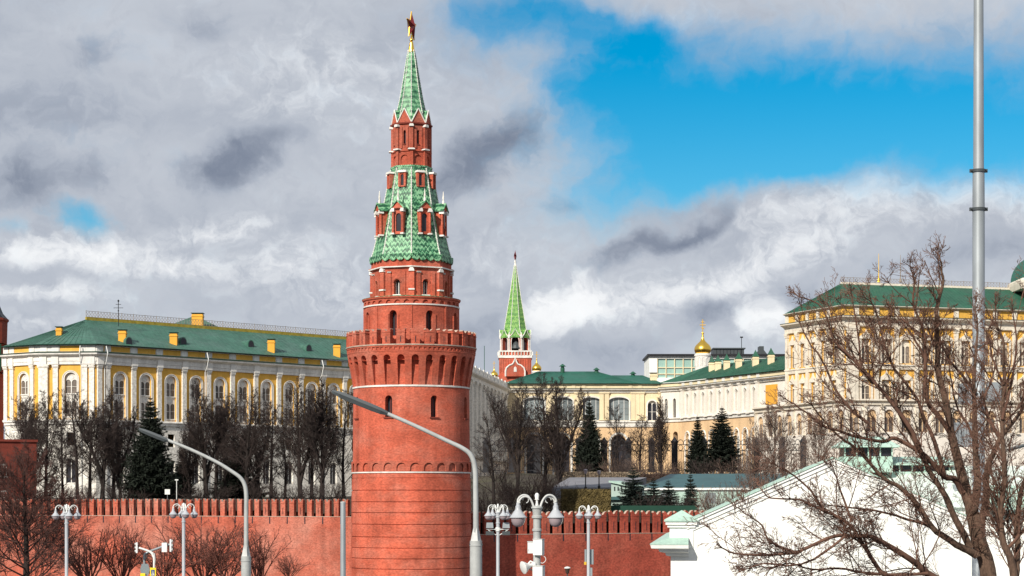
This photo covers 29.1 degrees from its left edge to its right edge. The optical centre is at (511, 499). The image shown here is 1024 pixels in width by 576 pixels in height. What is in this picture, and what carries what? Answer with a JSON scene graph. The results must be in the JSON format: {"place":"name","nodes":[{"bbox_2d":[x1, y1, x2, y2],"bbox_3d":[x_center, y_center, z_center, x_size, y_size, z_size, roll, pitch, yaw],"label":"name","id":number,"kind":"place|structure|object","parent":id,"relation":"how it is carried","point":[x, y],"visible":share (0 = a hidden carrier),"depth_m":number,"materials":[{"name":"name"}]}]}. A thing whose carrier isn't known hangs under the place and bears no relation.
{"place":"outdoors","nodes":[
{"label":"outdoors","id":0,"kind":"place"},
{"bbox_2d":[42,523,130,575],"bbox_3d":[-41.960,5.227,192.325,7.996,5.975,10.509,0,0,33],"label":"bare shrub","id":1,"kind":"object","parent":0,"point":[87,570],"visible":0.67,"depth_m":192.00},
{"bbox_2d":[72,518,157,575],"bbox_3d":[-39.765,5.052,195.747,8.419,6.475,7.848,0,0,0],"label":"bare shrub","id":2,"kind":"object","parent":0,"point":[126,565],"visible":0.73,"depth_m":195.18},
{"bbox_2d":[119,533,206,575],"bbox_3d":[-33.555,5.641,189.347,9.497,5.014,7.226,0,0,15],"label":"bare shrub","id":3,"kind":"object","parent":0,"point":[168,568],"visible":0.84,"depth_m":188.91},
{"bbox_2d":[150,516,268,575],"bbox_3d":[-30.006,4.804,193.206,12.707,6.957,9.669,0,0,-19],"label":"bare shrub","id":4,"kind":"object","parent":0,"point":[201,573],"visible":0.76,"depth_m":192.50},
{"bbox_2d":[190,529,261,575],"bbox_3d":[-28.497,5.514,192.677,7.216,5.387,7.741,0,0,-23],"label":"bare shrub","id":5,"kind":"object","parent":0,"point":[220,568],"visible":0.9,"depth_m":191.27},
{"bbox_2d":[215,522,295,575],"bbox_3d":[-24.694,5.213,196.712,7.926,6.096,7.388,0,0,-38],"label":"bare shrub","id":6,"kind":"object","parent":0,"point":[259,566],"visible":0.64,"depth_m":195.43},
{"bbox_2d":[271,553,313,575],"bbox_3d":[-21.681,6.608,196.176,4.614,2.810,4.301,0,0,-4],"label":"bare shrub","id":7,"kind":"object","parent":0,"point":[286,567],"visible":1,"depth_m":196.04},
{"bbox_2d":[52,473,746,524],"bbox_3d":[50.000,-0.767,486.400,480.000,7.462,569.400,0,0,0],"label":"hill","id":8,"kind":"structure","parent":0,"point":[523,476],"depth_m":281.30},
{"bbox_2d":[0,307,8,438],"bbox_3d":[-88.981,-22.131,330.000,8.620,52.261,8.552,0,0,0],"label":"brick tower","id":9,"kind":"structure","parent":8,"relation":"on","point":[4,320],"depth_m":330.79,"materials":[{"name":"red brick"}]},
{"bbox_2d":[0,439,37,498],"bbox_3d":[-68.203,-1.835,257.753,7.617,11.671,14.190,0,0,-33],"label":"brick gatehouse","id":10,"kind":"object","parent":8,"relation":"on","point":[6,447],"visible":0.06,"depth_m":252.46,"materials":[{"name":"red brick"}]},
{"bbox_2d":[0,395,61,483],"bbox_3d":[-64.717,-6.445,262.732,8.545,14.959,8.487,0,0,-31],"label":"bare tree","id":11,"kind":"object","parent":8,"relation":"on","point":[22,419],"visible":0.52,"depth_m":262.36,"materials":[{"name":"brown plant"}]},
{"bbox_2d":[11,396,56,476],"bbox_3d":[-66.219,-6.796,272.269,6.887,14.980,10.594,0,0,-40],"label":"bare tree","id":12,"kind":"object","parent":8,"relation":"on","point":[34,412],"visible":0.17,"depth_m":271.15,"materials":[{"name":"brown plant"}]},
{"bbox_2d":[20,390,73,494],"bbox_3d":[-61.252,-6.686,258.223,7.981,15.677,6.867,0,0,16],"label":"bare tree","id":13,"kind":"object","parent":8,"relation":"on","point":[47,419],"visible":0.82,"depth_m":257.61,"materials":[{"name":"brown plant"}]},
{"bbox_2d":[44,407,85,491],"bbox_3d":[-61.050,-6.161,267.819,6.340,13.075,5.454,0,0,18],"label":"bare tree","id":14,"kind":"object","parent":8,"relation":"on","point":[62,481],"visible":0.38,"depth_m":267.97,"materials":[{"name":"brown plant"}]},
{"bbox_2d":[46,388,112,498],"bbox_3d":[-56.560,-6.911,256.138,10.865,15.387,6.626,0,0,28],"label":"bare tree","id":15,"kind":"object","parent":8,"relation":"on","point":[74,450],"visible":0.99,"depth_m":255.92,"materials":[{"name":"brown plant"}]},
{"bbox_2d":[68,406,110,492],"bbox_3d":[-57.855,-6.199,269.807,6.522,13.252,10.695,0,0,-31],"label":"bare tree","id":16,"kind":"object","parent":8,"relation":"on","point":[90,476],"visible":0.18,"depth_m":269.61,"materials":[{"name":"brown plant"}]},
{"bbox_2d":[61,385,131,499],"bbox_3d":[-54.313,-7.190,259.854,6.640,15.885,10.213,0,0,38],"label":"bare tree","id":17,"kind":"object","parent":8,"relation":"on","point":[100,470],"visible":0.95,"depth_m":259.72,"materials":[{"name":"brown plant"}]},
{"bbox_2d":[82,405,136,497],"bbox_3d":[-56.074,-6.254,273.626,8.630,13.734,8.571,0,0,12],"label":"bare tree","id":18,"kind":"object","parent":8,"relation":"on","point":[113,481],"visible":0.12,"depth_m":273.69,"materials":[{"name":"brown plant"}]},
{"bbox_2d":[97,483,125,499],"bbox_3d":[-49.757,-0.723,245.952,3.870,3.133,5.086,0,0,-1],"label":"bare shrub","id":19,"kind":"object","parent":8,"relation":"on","point":[111,493],"visible":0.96,"depth_m":245.67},
{"bbox_2d":[99,395,141,497],"bbox_3d":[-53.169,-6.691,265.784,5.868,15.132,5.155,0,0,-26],"label":"bare tree","id":20,"kind":"object","parent":8,"relation":"on","point":[125,451],"visible":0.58,"depth_m":265.45,"materials":[{"name":"brown plant"}]},
{"bbox_2d":[117,486,153,499],"bbox_3d":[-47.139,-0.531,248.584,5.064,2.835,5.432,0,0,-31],"label":"bare shrub","id":21,"kind":"object","parent":8,"relation":"on","point":[143,495],"visible":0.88,"depth_m":248.91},
{"bbox_2d":[115,396,183,499],"bbox_3d":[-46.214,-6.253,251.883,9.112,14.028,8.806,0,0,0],"label":"spruce tree","id":22,"kind":"object","parent":8,"relation":"on","point":[150,465],"visible":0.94,"depth_m":250.67,"materials":[{"name":"green plant"}]},
{"bbox_2d":[0,300,352,497],"bbox_3d":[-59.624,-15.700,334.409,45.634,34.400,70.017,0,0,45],"label":"yellow palace","id":23,"kind":"structure","parent":8,"relation":"on","point":[136,362],"depth_m":311.14,"materials":[{"name":"paint"}]},
{"bbox_2d":[65,375,76,393],"bbox_3d":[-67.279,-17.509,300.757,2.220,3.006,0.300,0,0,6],"label":"window","id":24,"kind":"structure","parent":23,"relation":"in","point":[70,380],"depth_m":300.82,"materials":[{"name":"white glass"}]},
{"bbox_2d":[115,376,124,395],"bbox_3d":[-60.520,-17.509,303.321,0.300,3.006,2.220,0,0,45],"label":"window","id":25,"kind":"structure","parent":23,"relation":"in","point":[119,380],"depth_m":303.55,"materials":[{"name":"white glass"}]},
{"bbox_2d":[141,377,149,396],"bbox_3d":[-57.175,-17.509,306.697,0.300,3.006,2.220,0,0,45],"label":"window","id":26,"kind":"structure","parent":23,"relation":"in","point":[145,381],"depth_m":306.90,"materials":[{"name":"white glass"}]},
{"bbox_2d":[166,378,175,397],"bbox_3d":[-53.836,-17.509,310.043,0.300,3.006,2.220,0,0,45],"label":"window","id":27,"kind":"structure","parent":23,"relation":"in","point":[170,384],"depth_m":310.25,"materials":[{"name":"white glass"}]},
{"bbox_2d":[166,399,175,419],"bbox_3d":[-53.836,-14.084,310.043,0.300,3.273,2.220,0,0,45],"label":"window","id":28,"kind":"structure","parent":23,"relation":"in","point":[170,404],"depth_m":310.14,"materials":[{"name":"white glass"}]},
{"bbox_2d":[170,458,197,497],"bbox_3d":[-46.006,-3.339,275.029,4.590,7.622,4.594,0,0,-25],"label":"spruce tree","id":29,"kind":"object","parent":8,"relation":"on","point":[178,474],"visible":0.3,"depth_m":274.30,"materials":[{"name":"green plant"}]},
{"bbox_2d":[176,406,201,499],"bbox_3d":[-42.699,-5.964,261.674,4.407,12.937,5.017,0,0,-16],"label":"bare tree","id":30,"kind":"object","parent":8,"relation":"on","point":[190,471],"visible":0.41,"depth_m":261.26,"materials":[{"name":"brown plant"}]},
{"bbox_2d":[174,484,209,499],"bbox_3d":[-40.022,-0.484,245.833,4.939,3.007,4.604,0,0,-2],"label":"bare shrub","id":31,"kind":"object","parent":8,"relation":"on","point":[200,494],"visible":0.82,"depth_m":245.32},
{"bbox_2d":[169,379,246,498],"bbox_3d":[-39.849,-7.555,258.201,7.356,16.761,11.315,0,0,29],"label":"bare tree","id":32,"kind":"object","parent":8,"relation":"on","point":[197,431],"visible":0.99,"depth_m":257.61,"materials":[{"name":"brown plant"}]},
{"bbox_2d":[181,410,240,497],"bbox_3d":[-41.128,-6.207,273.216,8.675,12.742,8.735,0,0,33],"label":"bare tree","id":33,"kind":"object","parent":8,"relation":"on","point":[216,477],"visible":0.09,"depth_m":273.67,"materials":[{"name":"brown plant"}]},
{"bbox_2d":[203,482,239,499],"bbox_3d":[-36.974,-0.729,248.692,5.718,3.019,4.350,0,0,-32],"label":"bare shrub","id":34,"kind":"object","parent":8,"relation":"on","point":[216,495],"visible":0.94,"depth_m":248.47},
{"bbox_2d":[198,396,249,497],"bbox_3d":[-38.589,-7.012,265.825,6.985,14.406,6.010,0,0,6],"label":"bare tree","id":35,"kind":"object","parent":8,"relation":"on","point":[224,474],"visible":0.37,"depth_m":265.89,"materials":[{"name":"brown plant"}]},
{"bbox_2d":[210,407,245,467],"bbox_3d":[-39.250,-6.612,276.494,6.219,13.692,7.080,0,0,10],"label":"bare tree","id":36,"kind":"object","parent":8,"relation":"on","point":[233,436],"visible":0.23,"depth_m":276.14,"materials":[{"name":"brown plant"}]},
{"bbox_2d":[209,452,267,498],"bbox_3d":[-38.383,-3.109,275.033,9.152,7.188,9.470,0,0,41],"label":"spruce tree","id":37,"kind":"object","parent":8,"relation":"on","point":[236,481],"visible":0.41,"depth_m":273.37,"materials":[{"name":"green plant"}]},
{"bbox_2d":[214,387,286,498],"bbox_3d":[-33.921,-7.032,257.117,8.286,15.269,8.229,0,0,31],"label":"bare tree","id":38,"kind":"object","parent":8,"relation":"on","point":[247,458],"visible":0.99,"depth_m":256.94,"materials":[{"name":"brown plant"}]},
{"bbox_2d":[232,403,274,498],"bbox_3d":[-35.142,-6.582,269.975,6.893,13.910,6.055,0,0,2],"label":"bare tree","id":39,"kind":"object","parent":8,"relation":"on","point":[252,465],"visible":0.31,"depth_m":269.66,"materials":[{"name":"brown plant"}]},
{"bbox_2d":[241,479,266,499],"bbox_3d":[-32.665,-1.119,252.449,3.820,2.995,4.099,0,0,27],"label":"bare shrub","id":40,"kind":"object","parent":8,"relation":"on","point":[254,494],"visible":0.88,"depth_m":251.65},
{"bbox_2d":[250,399,293,499],"bbox_3d":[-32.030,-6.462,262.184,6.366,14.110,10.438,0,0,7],"label":"bare tree","id":41,"kind":"object","parent":8,"relation":"on","point":[274,412],"visible":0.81,"depth_m":262.08,"materials":[{"name":"brown plant"}]},
{"bbox_2d":[259,481,289,499],"bbox_3d":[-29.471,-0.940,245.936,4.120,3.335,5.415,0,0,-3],"label":"bare shrub","id":42,"kind":"object","parent":8,"relation":"on","point":[275,494],"visible":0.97,"depth_m":245.55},
{"bbox_2d":[262,416,302,498],"bbox_3d":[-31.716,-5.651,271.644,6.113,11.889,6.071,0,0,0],"label":"bare tree","id":43,"kind":"object","parent":8,"relation":"on","point":[285,475],"visible":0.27,"depth_m":271.76,"materials":[{"name":"brown plant"}]},
{"bbox_2d":[280,485,312,499],"bbox_3d":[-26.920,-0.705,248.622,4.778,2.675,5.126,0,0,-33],"label":"bare shrub","id":44,"kind":"object","parent":8,"relation":"on","point":[304,495],"visible":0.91,"depth_m":249.12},
{"bbox_2d":[268,377,338,497],"bbox_3d":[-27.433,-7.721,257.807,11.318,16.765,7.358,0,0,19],"label":"bare tree","id":45,"kind":"object","parent":8,"relation":"on","point":[297,445],"visible":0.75,"depth_m":257.73,"materials":[{"name":"brown plant"}]},
{"bbox_2d":[284,400,339,498],"bbox_3d":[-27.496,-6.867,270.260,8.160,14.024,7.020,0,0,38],"label":"bare tree","id":46,"kind":"object","parent":8,"relation":"on","point":[311,471],"visible":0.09,"depth_m":269.74,"materials":[{"name":"brown plant"}]},
{"bbox_2d":[302,480,331,499],"bbox_3d":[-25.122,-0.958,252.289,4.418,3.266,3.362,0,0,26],"label":"bare shrub","id":47,"kind":"object","parent":8,"relation":"on","point":[315,497],"visible":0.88,"depth_m":252.23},
{"bbox_2d":[297,376,343,499],"bbox_3d":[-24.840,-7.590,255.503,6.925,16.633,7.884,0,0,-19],"label":"bare tree","id":48,"kind":"object","parent":8,"relation":"on","point":[326,437],"visible":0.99,"depth_m":254.87,"materials":[{"name":"brown plant"}]},
{"bbox_2d":[314,480,349,499],"bbox_3d":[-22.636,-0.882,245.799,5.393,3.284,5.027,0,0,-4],"label":"bare shrub","id":49,"kind":"object","parent":8,"relation":"on","point":[338,494],"visible":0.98,"depth_m":245.38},
{"bbox_2d":[323,388,352,498],"bbox_3d":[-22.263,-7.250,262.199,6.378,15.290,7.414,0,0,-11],"label":"bare tree","id":50,"kind":"object","parent":8,"relation":"on","point":[349,408],"visible":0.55,"depth_m":261.67,"materials":[{"name":"brown plant"}]},
{"bbox_2d":[469,346,511,477],"bbox_3d":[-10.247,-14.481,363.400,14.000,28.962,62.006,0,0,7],"label":"palace wing","id":51,"kind":"structure","parent":8,"relation":"on","point":[481,380],"depth_m":353.41,"materials":[{"name":"paint"}]},
{"bbox_2d":[471,483,516,512],"bbox_3d":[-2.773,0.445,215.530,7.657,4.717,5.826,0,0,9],"label":"bare shrub","id":52,"kind":"object","parent":8,"relation":"on","point":[483,503],"visible":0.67,"depth_m":215.51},
{"bbox_2d":[470,411,523,505],"bbox_3d":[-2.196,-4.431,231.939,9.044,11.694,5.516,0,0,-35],"label":"bare tree","id":53,"kind":"object","parent":8,"relation":"on","point":[491,470],"visible":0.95,"depth_m":231.66,"materials":[{"name":"brown plant"}]},
{"bbox_2d":[480,470,529,505],"bbox_3d":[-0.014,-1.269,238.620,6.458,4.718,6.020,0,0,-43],"label":"bare shrub","id":54,"kind":"object","parent":8,"relation":"on","point":[505,487],"visible":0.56,"depth_m":237.77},
{"bbox_2d":[482,377,546,492],"bbox_3d":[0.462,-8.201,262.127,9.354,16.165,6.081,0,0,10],"label":"bare tree","id":55,"kind":"object","parent":8,"relation":"on","point":[517,427],"visible":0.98,"depth_m":261.65,"materials":[{"name":"brown plant"}]},
{"bbox_2d":[497,477,550,512],"bbox_3d":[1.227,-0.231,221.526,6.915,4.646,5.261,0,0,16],"label":"bare shrub","id":56,"kind":"object","parent":8,"relation":"on","point":[525,505],"visible":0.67,"depth_m":221.17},
{"bbox_2d":[498,468,563,511],"bbox_3d":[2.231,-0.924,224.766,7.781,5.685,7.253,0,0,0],"label":"bare shrub","id":57,"kind":"object","parent":8,"relation":"on","point":[552,486],"visible":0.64,"depth_m":224.20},
{"bbox_2d":[520,372,567,492],"bbox_3d":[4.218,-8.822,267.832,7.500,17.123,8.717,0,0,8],"label":"bare tree","id":58,"kind":"object","parent":8,"relation":"on","point":[537,395],"visible":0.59,"depth_m":267.96,"materials":[{"name":"brown plant"}]},
{"bbox_2d":[526,375,591,483],"bbox_3d":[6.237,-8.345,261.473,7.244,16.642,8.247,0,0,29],"label":"bare tree","id":59,"kind":"object","parent":8,"relation":"on","point":[563,437],"visible":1,"depth_m":261.19,"materials":[{"name":"brown plant"}]},
{"bbox_2d":[507,364,660,474],"bbox_3d":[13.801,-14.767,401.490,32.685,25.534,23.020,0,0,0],"label":"cream palace","id":60,"kind":"structure","parent":8,"relation":"on","point":[632,394],"depth_m":391.00,"materials":[{"name":"paint"}]},
{"bbox_2d":[583,397,598,419],"bbox_3d":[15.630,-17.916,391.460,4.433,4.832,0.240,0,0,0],"label":"window","id":61,"kind":"structure","parent":60,"relation":"in","point":[594,401],"depth_m":391.57,"materials":[{"name":"glass"}]},
{"bbox_2d":[609,397,628,419],"bbox_3d":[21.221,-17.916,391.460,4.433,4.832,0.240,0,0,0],"label":"window","id":62,"kind":"structure","parent":60,"relation":"in","point":[624,403],"depth_m":391.57,"materials":[{"name":"glass"}]},
{"bbox_2d":[560,489,610,512],"bbox_3d":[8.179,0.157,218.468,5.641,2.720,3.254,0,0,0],"label":"hedge","id":63,"kind":"object","parent":8,"relation":"on","point":[573,500],"visible":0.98,"depth_m":217.00,"materials":[{"name":"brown plant"}]},
{"bbox_2d":[570,398,608,471],"bbox_3d":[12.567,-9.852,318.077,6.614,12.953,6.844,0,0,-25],"label":"spruce tree","id":64,"kind":"object","parent":8,"relation":"on","point":[589,449],"visible":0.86,"depth_m":317.02,"materials":[{"name":"green plant"}]},
{"bbox_2d":[561,471,640,476],"bbox_3d":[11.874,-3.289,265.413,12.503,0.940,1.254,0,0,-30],"label":"hedge","id":65,"kind":"object","parent":8,"relation":"on","point":[592,474],"visible":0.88,"depth_m":264.56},
{"bbox_2d":[599,455,629,471],"bbox_3d":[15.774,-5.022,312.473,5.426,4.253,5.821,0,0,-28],"label":"bare shrub","id":66,"kind":"object","parent":8,"relation":"on","point":[606,467],"visible":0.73,"depth_m":311.33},
{"bbox_2d":[598,404,632,471],"bbox_3d":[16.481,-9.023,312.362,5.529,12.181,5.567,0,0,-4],"label":"bare tree","id":67,"kind":"object","parent":8,"relation":"on","point":[616,425],"visible":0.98,"depth_m":312.12,"materials":[{"name":"brown plant"}]},
{"bbox_2d":[609,481,646,505],"bbox_3d":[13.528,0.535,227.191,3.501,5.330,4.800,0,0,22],"label":"gabled shed","id":68,"kind":"structure","parent":8,"relation":"on","point":[615,487],"depth_m":225.76,"materials":[{"name":"white paint"}]},
{"bbox_2d":[611,468,652,505],"bbox_3d":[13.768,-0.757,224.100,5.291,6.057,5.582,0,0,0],"label":"spruce tree","id":69,"kind":"object","parent":8,"relation":"on","point":[631,491],"visible":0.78,"depth_m":223.43,"materials":[{"name":"green plant"}]},
{"bbox_2d":[624,454,654,473],"bbox_3d":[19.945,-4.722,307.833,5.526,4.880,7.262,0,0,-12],"label":"bare shrub","id":70,"kind":"object","parent":8,"relation":"on","point":[635,464],"visible":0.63,"depth_m":307.29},
{"bbox_2d":[622,414,657,469],"bbox_3d":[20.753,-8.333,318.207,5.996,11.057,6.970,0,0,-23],"label":"bare tree","id":71,"kind":"object","parent":8,"relation":"on","point":[639,447],"visible":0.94,"depth_m":317.50,"materials":[{"name":"brown plant"}]},
{"bbox_2d":[482,436,805,472],"bbox_3d":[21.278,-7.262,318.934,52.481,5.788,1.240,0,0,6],"label":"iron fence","id":72,"kind":"object","parent":8,"relation":"on","point":[674,448],"visible":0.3,"depth_m":318.74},
{"bbox_2d":[628,490,668,505],"bbox_3d":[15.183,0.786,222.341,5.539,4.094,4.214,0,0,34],"label":"bare shrub","id":73,"kind":"object","parent":8,"relation":"on","point":[647,502],"visible":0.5,"depth_m":222.32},
{"bbox_2d":[611,506,696,512],"bbox_3d":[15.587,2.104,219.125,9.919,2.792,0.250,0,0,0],"label":"green screen","id":74,"kind":"object","parent":8,"relation":"on","point":[654,508],"visible":0.29,"depth_m":219.00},
{"bbox_2d":[645,395,675,471],"bbox_3d":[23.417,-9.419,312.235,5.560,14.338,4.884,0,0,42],"label":"bare tree","id":75,"kind":"object","parent":8,"relation":"on","point":[659,436],"visible":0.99,"depth_m":311.74,"materials":[{"name":"brown plant"}]},
{"bbox_2d":[653,481,680,505],"bbox_3d":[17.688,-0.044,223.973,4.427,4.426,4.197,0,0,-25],"label":"spruce tree","id":76,"kind":"object","parent":8,"relation":"on","point":[668,493],"visible":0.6,"depth_m":223.57,"materials":[{"name":"green plant"}]},
{"bbox_2d":[682,471,701,511],"bbox_3d":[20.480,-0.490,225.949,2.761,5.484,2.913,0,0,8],"label":"spruce tree","id":77,"kind":"object","parent":8,"relation":"on","point":[691,490],"visible":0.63,"depth_m":225.75,"materials":[{"name":"green plant"}]},
{"bbox_2d":[684,415,708,473],"bbox_3d":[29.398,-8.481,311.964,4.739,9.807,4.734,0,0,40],"label":"spruce tree","id":78,"kind":"object","parent":8,"relation":"on","point":[698,446],"visible":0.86,"depth_m":311.39,"materials":[{"name":"green plant"}]},
{"bbox_2d":[682,457,726,473],"bbox_3d":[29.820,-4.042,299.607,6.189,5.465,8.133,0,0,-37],"label":"bare shrub","id":79,"kind":"object","parent":8,"relation":"on","point":[703,469],"visible":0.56,"depth_m":299.60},
{"bbox_2d":[688,487,723,511],"bbox_3d":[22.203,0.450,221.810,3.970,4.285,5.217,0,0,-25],"label":"bare shrub","id":80,"kind":"object","parent":8,"relation":"on","point":[708,506],"visible":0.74,"depth_m":221.91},
{"bbox_2d":[643,473,788,511],"bbox_3d":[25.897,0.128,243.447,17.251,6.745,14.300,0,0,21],"label":"garden pavilion","id":81,"kind":"structure","parent":8,"relation":"on","point":[677,482],"depth_m":241.12,"materials":[{"name":"green paint"}]},
{"bbox_2d":[649,348,784,473],"bbox_3d":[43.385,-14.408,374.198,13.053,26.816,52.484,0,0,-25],"label":"building","id":82,"kind":"structure","parent":8,"relation":"on","point":[737,388],"depth_m":372.97,"materials":[{"name":"paint"}]},
{"bbox_2d":[699,408,742,473],"bbox_3d":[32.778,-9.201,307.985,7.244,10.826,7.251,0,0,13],"label":"spruce tree","id":83,"kind":"object","parent":8,"relation":"on","point":[721,440],"visible":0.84,"depth_m":306.96,"materials":[{"name":"green plant"}]},
{"bbox_2d":[752,399,1023,473],"bbox_3d":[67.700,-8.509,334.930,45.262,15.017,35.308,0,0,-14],"label":"arcaded terrace","id":84,"kind":"structure","parent":8,"relation":"on","point":[795,416],"depth_m":318.77,"materials":[{"name":"paint"}]},
{"bbox_2d":[780,255,1023,403],"bbox_3d":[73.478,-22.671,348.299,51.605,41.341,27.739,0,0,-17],"label":"grand palace","id":85,"kind":"structure","parent":8,"relation":"on","point":[803,375],"depth_m":337.67,"materials":[{"name":"yellow paint"}]},
{"bbox_2d":[902,340,909,363],"bbox_3d":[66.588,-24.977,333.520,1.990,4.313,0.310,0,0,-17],"label":"window","id":86,"kind":"structure","parent":85,"relation":"in","point":[905,346],"depth_m":333.63,"materials":[{"name":"glass"}]},
{"bbox_2d":[346,11,476,575],"bbox_3d":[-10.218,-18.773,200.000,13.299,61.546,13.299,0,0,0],"label":"brick tower","id":87,"kind":"structure","parent":0,"point":[411,348],"depth_m":195.77,"materials":[{"name":"red brick"}]},
{"bbox_2d":[0,0,1023,438],"label":"sky","id":88,"kind":"structure","parent":0,"point":[651,170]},
{"bbox_2d":[497,252,532,381],"bbox_3d":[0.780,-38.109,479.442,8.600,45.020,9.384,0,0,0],"label":"brick tower","id":89,"kind":"structure","parent":0,"point":[515,354],"depth_m":477.00,"materials":[{"name":"red brick"}]},
{"bbox_2d":[552,477,645,498],"bbox_3d":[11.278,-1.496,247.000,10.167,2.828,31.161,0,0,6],"label":"road","id":90,"kind":"structure","parent":0,"point":[592,483],"depth_m":245.80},
{"bbox_2d":[694,319,710,379],"bbox_3d":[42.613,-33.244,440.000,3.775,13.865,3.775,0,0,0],"label":"church cupola","id":91,"kind":"object","parent":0,"point":[702,350],"visible":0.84,"depth_m":438.57,"materials":[{"name":"paint"}]},
{"bbox_2d":[642,337,784,416],"bbox_3d":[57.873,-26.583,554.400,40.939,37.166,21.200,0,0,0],"label":"glass building","id":92,"kind":"structure","parent":0,"point":[664,367],"depth_m":545.25,"materials":[{"name":"glass"}]},
{"label":"ground","id":93,"kind":"structure","parent":0,"visible":0},
{"bbox_2d":[0,440,97,575],"bbox_3d":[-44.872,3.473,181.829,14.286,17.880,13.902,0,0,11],"label":"bare tree","id":94,"kind":"object","parent":93,"relation":"on","point":[25,517],"visible":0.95,"depth_m":180.88,"materials":[{"name":"brown plant"}]},
{"bbox_2d":[52,504,80,575],"bbox_3d":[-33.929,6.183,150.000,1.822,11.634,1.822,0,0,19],"label":"lantern post","id":95,"kind":"object","parent":93,"relation":"on","point":[67,515],"visible":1,"depth_m":149.88,"materials":[{"name":"metal"}]},
{"bbox_2d":[0,498,351,575],"bbox_3d":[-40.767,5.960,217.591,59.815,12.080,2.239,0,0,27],"label":"brick wall","id":96,"kind":"structure","parent":93,"relation":"on","point":[314,533],"depth_m":211.49,"materials":[{"name":"brick"}]},
{"bbox_2d":[169,503,197,575],"bbox_3d":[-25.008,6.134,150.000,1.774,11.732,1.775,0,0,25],"label":"lantern post","id":97,"kind":"object","parent":93,"relation":"on","point":[183,514],"visible":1,"depth_m":149.89,"materials":[{"name":"metal"}]},
{"bbox_2d":[138,428,250,575],"bbox_3d":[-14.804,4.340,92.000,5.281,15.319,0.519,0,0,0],"label":"arm lamp","id":98,"kind":"object","parent":93,"relation":"on","point":[245,559],"visible":1,"depth_m":91.92,"materials":[{"name":"metal"}]},
{"bbox_2d":[340,501,345,575],"bbox_3d":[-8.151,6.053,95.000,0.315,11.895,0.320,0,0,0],"label":"steel pole","id":99,"kind":"object","parent":93,"relation":"on","point":[342,538],"visible":1,"depth_m":94.89,"materials":[{"name":"metal"}]},
{"bbox_2d":[332,390,482,575],"bbox_3d":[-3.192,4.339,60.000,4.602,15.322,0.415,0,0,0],"label":"arm lamp","id":100,"kind":"object","parent":93,"relation":"on","point":[475,544],"visible":1,"depth_m":59.92,"materials":[{"name":"metal"}]},
{"bbox_2d":[484,504,510,575],"bbox_3d":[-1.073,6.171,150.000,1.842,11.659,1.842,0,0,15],"label":"lantern post","id":101,"kind":"object","parent":93,"relation":"on","point":[498,516],"visible":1,"depth_m":149.88,"materials":[{"name":"metal"}]},
{"bbox_2d":[509,493,563,564],"bbox_3d":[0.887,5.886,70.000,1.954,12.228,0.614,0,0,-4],"label":"lantern post","id":102,"kind":"object","parent":93,"relation":"on","point":[555,517],"visible":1,"depth_m":69.88,"materials":[{"name":"metal"}]},
{"bbox_2d":[533,539,544,554],"bbox_3d":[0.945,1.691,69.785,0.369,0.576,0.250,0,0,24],"label":"equipment box","id":103,"kind":"object","parent":102,"relation":"attached to","point":[538,546],"visible":1,"depth_m":69.69,"materials":[{"name":"white paint"}]},
{"bbox_2d":[470,510,703,575],"bbox_3d":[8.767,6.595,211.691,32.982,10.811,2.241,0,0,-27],"label":"brick wall","id":104,"kind":"structure","parent":93,"relation":"on","point":[622,547],"depth_m":210.34,"materials":[{"name":"brick"}]},
{"bbox_2d":[575,505,601,575],"bbox_3d":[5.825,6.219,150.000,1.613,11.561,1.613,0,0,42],"label":"lantern post","id":105,"kind":"object","parent":93,"relation":"on","point":[588,515],"visible":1,"depth_m":149.89,"materials":[{"name":"metal"}]},
{"bbox_2d":[733,427,772,497],"bbox_3d":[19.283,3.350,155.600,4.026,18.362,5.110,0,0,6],"label":"bare tree","id":106,"kind":"object","parent":93,"relation":"on","point":[748,443],"visible":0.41,"depth_m":155.43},
{"bbox_2d":[735,402,810,491],"bbox_3d":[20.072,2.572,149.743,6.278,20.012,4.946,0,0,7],"label":"bare tree","id":107,"kind":"object","parent":93,"relation":"on","point":[771,425],"visible":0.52,"depth_m":149.61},
{"bbox_2d":[788,414,838,470],"bbox_3d":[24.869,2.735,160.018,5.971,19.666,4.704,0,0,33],"label":"bare tree","id":108,"kind":"object","parent":93,"relation":"on","point":[812,443],"visible":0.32,"depth_m":159.66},
{"bbox_2d":[650,457,997,575],"bbox_3d":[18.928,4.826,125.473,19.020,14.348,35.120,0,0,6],"label":"gabled building","id":109,"kind":"structure","parent":93,"relation":"on","point":[679,542],"depth_m":109.19,"materials":[{"name":"white paint"}]},
{"bbox_2d":[683,232,1023,575],"bbox_3d":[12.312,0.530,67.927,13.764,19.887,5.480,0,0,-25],"label":"bare tree","id":110,"kind":"object","parent":93,"relation":"on","point":[974,547],"visible":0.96,"depth_m":67.95,"materials":[{"name":"plant"}]},
{"bbox_2d":[831,436,1023,575],"bbox_3d":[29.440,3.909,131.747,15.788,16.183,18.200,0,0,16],"label":"building","id":111,"kind":"structure","parent":93,"relation":"on","point":[1003,568],"depth_m":129.80,"materials":[{"name":"white paint"}]},
{"bbox_2d":[969,0,987,575],"bbox_3d":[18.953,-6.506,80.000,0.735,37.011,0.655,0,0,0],"label":"steel mast","id":112,"kind":"object","parent":93,"relation":"on","point":[978,208],"visible":0.65,"depth_m":79.81,"materials":[{"name":"metal"}]},
{"bbox_2d":[954,422,971,446],"bbox_3d":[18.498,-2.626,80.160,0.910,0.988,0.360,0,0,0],"label":"equipment box","id":113,"kind":"object","parent":112,"relation":"attached to","point":[959,434],"visible":0.38,"depth_m":80.04,"materials":[{"name":"metal"}]},
{"bbox_2d":[952,257,1023,575],"bbox_3d":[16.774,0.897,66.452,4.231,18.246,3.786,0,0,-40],"label":"bare tree","id":114,"kind":"object","parent":93,"relation":"on","point":[998,524],"visible":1,"depth_m":66.49,"materials":[{"name":"plant"}]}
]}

